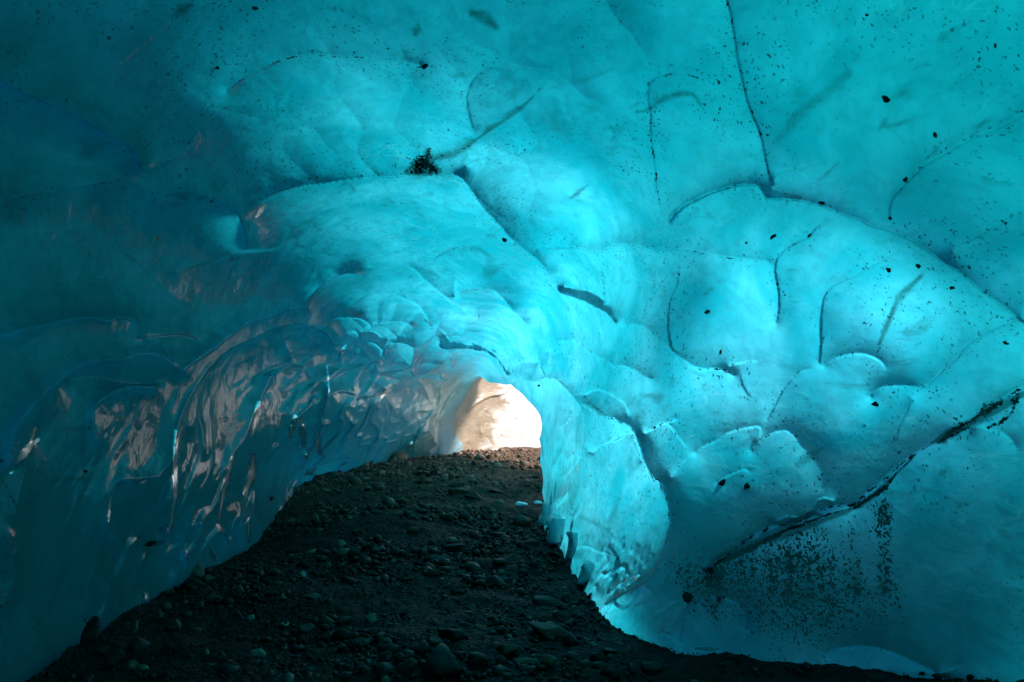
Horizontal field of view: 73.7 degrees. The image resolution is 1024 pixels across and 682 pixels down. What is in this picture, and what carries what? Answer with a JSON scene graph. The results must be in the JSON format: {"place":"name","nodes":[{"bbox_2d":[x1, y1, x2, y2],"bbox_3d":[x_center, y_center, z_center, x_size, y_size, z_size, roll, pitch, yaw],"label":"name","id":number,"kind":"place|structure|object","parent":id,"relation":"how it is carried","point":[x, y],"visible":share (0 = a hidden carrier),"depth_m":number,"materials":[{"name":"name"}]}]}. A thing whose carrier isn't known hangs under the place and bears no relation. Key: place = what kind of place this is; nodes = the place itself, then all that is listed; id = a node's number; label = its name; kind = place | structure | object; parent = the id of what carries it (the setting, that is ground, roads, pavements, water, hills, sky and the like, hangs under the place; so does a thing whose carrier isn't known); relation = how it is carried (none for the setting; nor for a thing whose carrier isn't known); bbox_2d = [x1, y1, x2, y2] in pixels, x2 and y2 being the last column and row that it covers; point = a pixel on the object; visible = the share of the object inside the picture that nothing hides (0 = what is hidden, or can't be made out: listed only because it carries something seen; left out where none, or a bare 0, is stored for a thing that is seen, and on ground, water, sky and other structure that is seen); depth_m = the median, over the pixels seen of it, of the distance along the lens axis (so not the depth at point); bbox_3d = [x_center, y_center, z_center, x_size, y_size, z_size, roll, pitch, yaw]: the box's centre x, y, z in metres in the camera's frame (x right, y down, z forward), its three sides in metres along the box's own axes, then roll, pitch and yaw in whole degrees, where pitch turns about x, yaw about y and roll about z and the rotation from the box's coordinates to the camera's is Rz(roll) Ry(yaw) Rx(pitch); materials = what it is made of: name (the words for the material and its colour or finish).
{"place":"outdoors","nodes":[
{"label":"outdoors","id":0,"kind":"place"},
{"bbox_2d":[0,0,1023,681],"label":"ice cave","id":1,"kind":"structure","parent":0,"point":[276,258],"depth_m":4.51,"materials":[{"name":"teal ice"}]},
{"bbox_2d":[146,540,155,546],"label":"frozen stone","id":2,"kind":"object","parent":1,"relation":"attached to","point":[150,543],"visible":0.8,"depth_m":5.09,"materials":[{"name":"black stone"}]},
{"bbox_2d":[536,502,551,525],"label":"hanging ice","id":3,"kind":"structure","parent":1,"relation":"hanging from","point":[546,513],"depth_m":8.14,"materials":[{"name":"blue ice"}]},
{"bbox_2d":[546,512,564,544],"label":"hanging ice","id":4,"kind":"structure","parent":1,"relation":"hanging from","point":[555,523],"depth_m":7.34,"materials":[{"name":"blue ice"}]},
{"bbox_2d":[566,531,577,559],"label":"hanging ice","id":5,"kind":"structure","parent":1,"relation":"hanging from","point":[572,537],"depth_m":6.66,"materials":[{"name":"blue ice"}]},
{"bbox_2d":[577,560,594,584],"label":"hanging ice","id":6,"kind":"structure","parent":1,"relation":"hanging from","point":[587,567],"depth_m":5.82,"materials":[{"name":"blue ice"}]},
{"bbox_2d":[682,592,693,602],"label":"frozen stone","id":7,"kind":"object","parent":1,"relation":"attached to","point":[687,597],"visible":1,"depth_m":4.32,"materials":[{"name":"black stone"}]},
{"bbox_2d":[718,479,725,485],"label":"frozen stone","id":8,"kind":"object","parent":1,"relation":"attached to","point":[722,482],"visible":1,"depth_m":4.86,"materials":[{"name":"black stone"}]},
{"bbox_2d":[882,95,890,102],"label":"frozen stone","id":9,"kind":"object","parent":1,"relation":"attached to","point":[886,99],"visible":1,"depth_m":3.65,"materials":[{"name":"black stone"}]},
{"bbox_2d":[25,447,999,681],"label":"cave floor","id":10,"kind":"structure","parent":0,"point":[183,648],"depth_m":4.97,"materials":[{"name":"black gravel"}]},
{"bbox_2d":[80,616,100,642],"bbox_3d":[-2.680,1.839,4.315,0.132,0.191,0.096,4,-8,-27],"label":"stone","id":11,"kind":"object","parent":10,"relation":"on","point":[90,632],"visible":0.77,"depth_m":4.30,"materials":[{"name":"black stone"}]},
{"bbox_2d":[104,649,125,666],"bbox_3d":[-2.327,1.857,3.998,0.101,0.104,0.088,7,-10,-44],"label":"stone","id":12,"kind":"object","parent":10,"relation":"on","point":[114,657],"visible":0.99,"depth_m":3.98,"materials":[{"name":"grey stone"}]},
{"bbox_2d":[119,660,138,670],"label":"stone","id":13,"kind":"object","parent":10,"relation":"on","point":[130,665],"visible":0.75,"depth_m":3.92,"materials":[{"name":"grey stone"}]},
{"bbox_2d":[132,620,137,633],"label":"stone","id":14,"kind":"object","parent":10,"relation":"on","point":[135,627],"visible":0.97,"depth_m":4.57,"materials":[{"name":"grey stone"}]},
{"bbox_2d":[129,637,150,650],"bbox_3d":[-2.320,1.892,4.251,0.107,0.106,0.115,0,-7,0],"label":"stone","id":15,"kind":"object","parent":10,"relation":"on","point":[137,644],"visible":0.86,"depth_m":4.22,"materials":[{"name":"grey stone"}]},
{"bbox_2d":[151,611,163,619],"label":"stone","id":16,"kind":"object","parent":10,"relation":"on","point":[158,615],"visible":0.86,"depth_m":4.85,"materials":[{"name":"grey stone"}]},
{"bbox_2d":[159,602,171,609],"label":"stone","id":17,"kind":"object","parent":10,"relation":"on","point":[163,605],"visible":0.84,"depth_m":5.12,"materials":[{"name":"grey stone"}]},
{"bbox_2d":[165,619,181,630],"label":"stone","id":18,"kind":"object","parent":10,"relation":"on","point":[173,624],"visible":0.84,"depth_m":4.68,"materials":[{"name":"grey stone"}]},
{"bbox_2d":[180,610,191,615],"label":"stone","id":19,"kind":"object","parent":10,"relation":"on","point":[186,613],"visible":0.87,"depth_m":4.96,"materials":[{"name":"grey stone"}]},
{"bbox_2d":[190,563,204,575],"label":"stone","id":20,"kind":"object","parent":10,"relation":"on","point":[198,569],"visible":0.41,"depth_m":6.12,"materials":[{"name":"grey stone"}]},
{"bbox_2d":[190,577,204,586],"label":"stone","id":21,"kind":"object","parent":10,"relation":"on","point":[196,582],"visible":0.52,"depth_m":5.73,"materials":[{"name":"grey stone"}]},
{"bbox_2d":[204,574,214,581],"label":"stone","id":22,"kind":"object","parent":10,"relation":"on","point":[207,577],"visible":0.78,"depth_m":5.95,"materials":[{"name":"grey stone"}]},
{"bbox_2d":[215,650,226,659],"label":"stone","id":23,"kind":"object","parent":10,"relation":"on","point":[220,655],"visible":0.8,"depth_m":4.09,"materials":[{"name":"grey stone"}]},
{"bbox_2d":[247,614,254,619],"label":"stone","id":24,"kind":"object","parent":10,"relation":"on","point":[251,617],"visible":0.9,"depth_m":4.92,"materials":[{"name":"grey stone"}]},
{"bbox_2d":[250,648,265,656],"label":"stone","id":25,"kind":"object","parent":10,"relation":"on","point":[258,652],"visible":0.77,"depth_m":4.17,"materials":[{"name":"grey stone"}]},
{"bbox_2d":[299,571,306,576],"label":"stone","id":26,"kind":"object","parent":10,"relation":"on","point":[302,573],"visible":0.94,"depth_m":5.99,"materials":[{"name":"grey stone"}]},
{"bbox_2d":[297,623,315,632],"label":"stone","id":27,"kind":"object","parent":10,"relation":"on","point":[306,628],"visible":1,"depth_m":4.67,"materials":[{"name":"grey stone"}]},
{"bbox_2d":[308,593,321,598],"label":"stone","id":28,"kind":"object","parent":10,"relation":"on","point":[311,596],"visible":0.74,"depth_m":5.27,"materials":[{"name":"grey stone"}]},
{"bbox_2d":[320,616,334,624],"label":"stone","id":29,"kind":"object","parent":10,"relation":"on","point":[325,620],"visible":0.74,"depth_m":4.81,"materials":[{"name":"grey stone"}]},
{"bbox_2d":[323,631,333,640],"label":"stone","id":30,"kind":"object","parent":10,"relation":"on","point":[329,634],"visible":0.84,"depth_m":4.53,"materials":[{"name":"grey stone"}]},
{"bbox_2d":[337,642,345,650],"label":"stone","id":31,"kind":"object","parent":10,"relation":"on","point":[341,646],"visible":0.98,"depth_m":4.29,"materials":[{"name":"grey stone"}]},
{"bbox_2d":[343,515,358,519],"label":"stone","id":32,"kind":"object","parent":10,"relation":"on","point":[344,516],"visible":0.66,"depth_m":8.38,"materials":[{"name":"grey stone"}]},
{"bbox_2d":[351,529,358,533],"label":"stone","id":33,"kind":"object","parent":10,"relation":"on","point":[355,531],"visible":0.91,"depth_m":7.49,"materials":[{"name":"grey stone"}]},
{"bbox_2d":[348,638,370,647],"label":"stone","id":34,"kind":"object","parent":10,"relation":"on","point":[357,640],"visible":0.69,"depth_m":4.33,"materials":[{"name":"grey stone"}]},
{"bbox_2d":[364,613,376,622],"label":"stone","id":35,"kind":"object","parent":10,"relation":"on","point":[371,618],"visible":0.76,"depth_m":4.80,"materials":[{"name":"grey stone"}]},
{"bbox_2d":[373,576,380,581],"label":"stone","id":36,"kind":"object","parent":10,"relation":"on","point":[377,579],"visible":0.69,"depth_m":5.86,"materials":[{"name":"grey stone"}]},
{"bbox_2d":[377,637,391,644],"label":"stone","id":37,"kind":"object","parent":10,"relation":"on","point":[382,640],"visible":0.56,"depth_m":4.28,"materials":[{"name":"grey stone"}]},
{"bbox_2d":[376,662,393,678],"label":"stone","id":38,"kind":"object","parent":10,"relation":"on","point":[382,668],"visible":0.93,"depth_m":3.79,"materials":[{"name":"grey stone"}]},
{"bbox_2d":[384,600,390,604],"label":"stone","id":39,"kind":"object","parent":10,"relation":"on","point":[387,602],"visible":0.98,"depth_m":5.28,"materials":[{"name":"grey stone"}]},
{"bbox_2d":[394,498,408,506],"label":"stone","id":40,"kind":"object","parent":10,"relation":"on","point":[399,501],"visible":0.62,"depth_m":9.07,"materials":[{"name":"grey stone"}]},
{"bbox_2d":[395,658,417,672],"bbox_3d":[-0.605,1.834,3.840,0.150,0.102,0.065,-1,-7,8],"label":"stone","id":41,"kind":"object","parent":10,"relation":"on","point":[408,665],"visible":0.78,"depth_m":3.82,"materials":[{"name":"grey stone"}]},
{"bbox_2d":[407,527,417,534],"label":"stone","id":42,"kind":"object","parent":10,"relation":"on","point":[412,530],"visible":0.94,"depth_m":7.51,"materials":[{"name":"grey stone"}]},
{"bbox_2d":[414,477,432,483],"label":"stone","id":43,"kind":"object","parent":10,"relation":"on","point":[424,480],"visible":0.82,"depth_m":10.92,"materials":[{"name":"grey stone"}]},
{"bbox_2d":[425,628,432,634],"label":"stone","id":44,"kind":"object","parent":10,"relation":"on","point":[428,630],"visible":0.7,"depth_m":4.52,"materials":[{"name":"grey stone"}]},
{"bbox_2d":[428,539,435,544],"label":"stone","id":45,"kind":"object","parent":10,"relation":"on","point":[432,541],"visible":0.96,"depth_m":7.20,"materials":[{"name":"grey stone"}]},
{"bbox_2d":[429,469,437,475],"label":"stone","id":46,"kind":"object","parent":10,"relation":"on","point":[433,472],"visible":0.72,"depth_m":11.81,"materials":[{"name":"grey stone"}]},
{"bbox_2d":[429,638,442,646],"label":"stone","id":47,"kind":"object","parent":10,"relation":"on","point":[434,641],"visible":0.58,"depth_m":4.22,"materials":[{"name":"grey stone"}]},
{"bbox_2d":[421,643,460,677],"bbox_3d":[-0.411,1.812,3.853,0.216,0.189,0.277,4,-8,-28],"label":"stone","id":48,"kind":"object","parent":10,"relation":"on","point":[440,661],"visible":0.98,"depth_m":3.76,"materials":[{"name":"grey stone"}]},
{"bbox_2d":[444,537,456,542],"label":"stone","id":49,"kind":"object","parent":10,"relation":"on","point":[450,539],"visible":1,"depth_m":7.31,"materials":[{"name":"grey stone"}]},
{"bbox_2d":[436,628,468,640],"bbox_3d":[-0.380,1.901,4.379,0.207,0.127,0.118,-4,-8,27],"label":"stone","id":50,"kind":"object","parent":10,"relation":"on","point":[455,634],"visible":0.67,"depth_m":4.33,"materials":[{"name":"grey stone"}]},
{"bbox_2d":[441,544,464,550],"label":"stone","id":51,"kind":"object","parent":10,"relation":"on","point":[450,547],"visible":0.84,"depth_m":7.11,"materials":[{"name":"grey stone"}]},
{"bbox_2d":[448,484,464,487],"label":"stone","id":52,"kind":"object","parent":10,"relation":"on","point":[455,485],"visible":0.84,"depth_m":10.59,"materials":[{"name":"grey stone"}]},
{"bbox_2d":[447,488,471,495],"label":"stone","id":53,"kind":"object","parent":10,"relation":"on","point":[454,491],"visible":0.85,"depth_m":10.07,"materials":[{"name":"grey stone"}]},
{"bbox_2d":[456,621,471,626],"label":"stone","id":54,"kind":"object","parent":10,"relation":"on","point":[461,623],"visible":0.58,"depth_m":4.71,"materials":[{"name":"grey stone"}]},
{"bbox_2d":[467,604,475,610],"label":"stone","id":55,"kind":"object","parent":10,"relation":"on","point":[470,607],"visible":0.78,"depth_m":5.21,"materials":[{"name":"grey stone"}]},
{"bbox_2d":[464,492,482,499],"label":"stone","id":56,"kind":"object","parent":10,"relation":"on","point":[473,495],"visible":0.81,"depth_m":9.80,"materials":[{"name":"grey stone"}]},
{"bbox_2d":[472,504,479,509],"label":"stone","id":57,"kind":"object","parent":10,"relation":"on","point":[476,507],"visible":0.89,"depth_m":9.26,"materials":[{"name":"grey stone"}]},
{"bbox_2d":[467,652,488,667],"bbox_3d":[-0.200,1.845,3.950,0.129,0.093,0.106,0,-7,0],"label":"stone","id":58,"kind":"object","parent":10,"relation":"on","point":[475,659],"visible":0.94,"depth_m":3.92,"materials":[{"name":"grey stone"}]},
{"bbox_2d":[474,453,484,459],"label":"stone","id":59,"kind":"object","parent":10,"relation":"on","point":[477,456],"visible":0.71,"depth_m":14.27,"materials":[{"name":"grey stone"}]},
{"bbox_2d":[480,513,489,519],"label":"stone","id":60,"kind":"object","parent":10,"relation":"on","point":[485,516],"visible":0.98,"depth_m":8.77,"materials":[{"name":"grey stone"}]},
{"bbox_2d":[484,506,495,513],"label":"stone","id":61,"kind":"object","parent":10,"relation":"on","point":[489,509],"visible":0.64,"depth_m":9.12,"materials":[{"name":"grey stone"}]},
{"bbox_2d":[485,575,503,588],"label":"stone","id":62,"kind":"object","parent":10,"relation":"on","point":[491,581],"visible":0.6,"depth_m":5.99,"materials":[{"name":"grey stone"}]},
{"bbox_2d":[488,489,503,493],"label":"stone","id":63,"kind":"object","parent":10,"relation":"on","point":[494,491],"visible":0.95,"depth_m":10.29,"materials":[{"name":"grey stone"}]},
{"bbox_2d":[453,377,541,449],"bbox_3d":[0.209,1.219,18.976,1.592,5.881,12.000,-5,-9,34],"label":"cave opening","id":64,"kind":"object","parent":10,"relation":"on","point":[493,416],"depth_m":17.74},
{"bbox_2d":[496,644,517,655],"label":"stone","id":65,"kind":"object","parent":10,"relation":"on","point":[506,649],"visible":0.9,"depth_m":4.13,"materials":[{"name":"grey stone"}]},
{"bbox_2d":[515,501,527,505],"bbox_3d":[0.134,2.299,9.599,0.174,0.082,0.139,0,-7,0],"label":"ice lump","id":66,"kind":"object","parent":10,"relation":"on","point":[518,503],"visible":0.96,"depth_m":9.56,"materials":[{"name":"teal ice"}]},
{"bbox_2d":[512,657,537,665],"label":"stone","id":67,"kind":"object","parent":10,"relation":"on","point":[525,660],"visible":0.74,"depth_m":4.02,"materials":[{"name":"grey stone"}]},
{"bbox_2d":[532,473,540,478],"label":"stone","id":68,"kind":"object","parent":10,"relation":"on","point":[537,476],"visible":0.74,"depth_m":11.44,"materials":[{"name":"grey stone"}]},
{"bbox_2d":[531,595,555,605],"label":"stone","id":69,"kind":"object","parent":10,"relation":"on","point":[544,600],"visible":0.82,"depth_m":5.33,"materials":[{"name":"grey stone"}]},
{"bbox_2d":[528,621,565,639],"bbox_3d":[0.240,1.924,4.533,0.224,0.108,0.190,5,-9,-35],"label":"stone","id":70,"kind":"object","parent":10,"relation":"on","point":[546,631],"visible":0.84,"depth_m":4.47,"materials":[{"name":"grey stone"}]},
{"bbox_2d":[552,610,564,616],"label":"stone","id":71,"kind":"object","parent":10,"relation":"on","point":[558,613],"visible":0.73,"depth_m":4.99,"materials":[{"name":"grey stone"}]},
{"bbox_2d":[559,602,567,609],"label":"stone","id":72,"kind":"object","parent":10,"relation":"on","point":[563,605],"visible":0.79,"depth_m":5.24,"materials":[{"name":"grey stone"}]},
{"bbox_2d":[578,659,591,666],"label":"stone","id":73,"kind":"object","parent":10,"relation":"on","point":[584,663],"visible":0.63,"depth_m":3.91,"materials":[{"name":"grey stone"}]},
{"bbox_2d":[603,648,617,653],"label":"stone","id":74,"kind":"object","parent":10,"relation":"on","point":[608,651],"visible":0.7,"depth_m":4.05,"materials":[{"name":"grey stone"}]},
{"bbox_2d":[641,661,662,672],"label":"stone","id":75,"kind":"object","parent":10,"relation":"on","point":[650,667],"visible":1,"depth_m":3.82,"materials":[{"name":"grey stone"}]},
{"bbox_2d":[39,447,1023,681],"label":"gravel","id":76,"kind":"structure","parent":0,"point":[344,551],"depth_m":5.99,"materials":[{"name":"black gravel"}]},
{"bbox_2d":[371,547,381,553],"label":"stone","id":77,"kind":"object","parent":76,"relation":"on","point":[375,550],"visible":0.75,"depth_m":6.70,"materials":[{"name":"grey stone"}]},
{"bbox_2d":[378,650,392,661],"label":"stone","id":78,"kind":"object","parent":76,"relation":"on","point":[386,656],"visible":0.78,"depth_m":3.96,"materials":[{"name":"grey stone"}]},
{"bbox_2d":[415,643,429,653],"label":"stone","id":79,"kind":"object","parent":76,"relation":"on","point":[422,648],"visible":0.87,"depth_m":4.09,"materials":[{"name":"grey stone"}]},
{"bbox_2d":[416,471,429,476],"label":"stone","id":80,"kind":"object","parent":76,"relation":"on","point":[422,473],"visible":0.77,"depth_m":11.75,"materials":[{"name":"black stone"}]},
{"bbox_2d":[424,555,441,561],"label":"stone","id":81,"kind":"object","parent":76,"relation":"on","point":[432,557],"visible":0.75,"depth_m":6.58,"materials":[{"name":"grey stone"}]},
{"bbox_2d":[491,665,507,670],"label":"stone","id":82,"kind":"object","parent":76,"relation":"on","point":[505,668],"visible":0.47,"depth_m":3.87,"materials":[{"name":"grey stone"}]},
{"bbox_2d":[542,654,556,665],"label":"stone","id":83,"kind":"object","parent":76,"relation":"on","point":[549,660],"visible":0.91,"depth_m":3.96,"materials":[{"name":"grey stone"}]},
{"bbox_2d":[567,620,573,628],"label":"stone","id":84,"kind":"object","parent":76,"relation":"on","point":[570,623],"visible":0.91,"depth_m":4.77,"materials":[{"name":"grey stone"}]}
]}

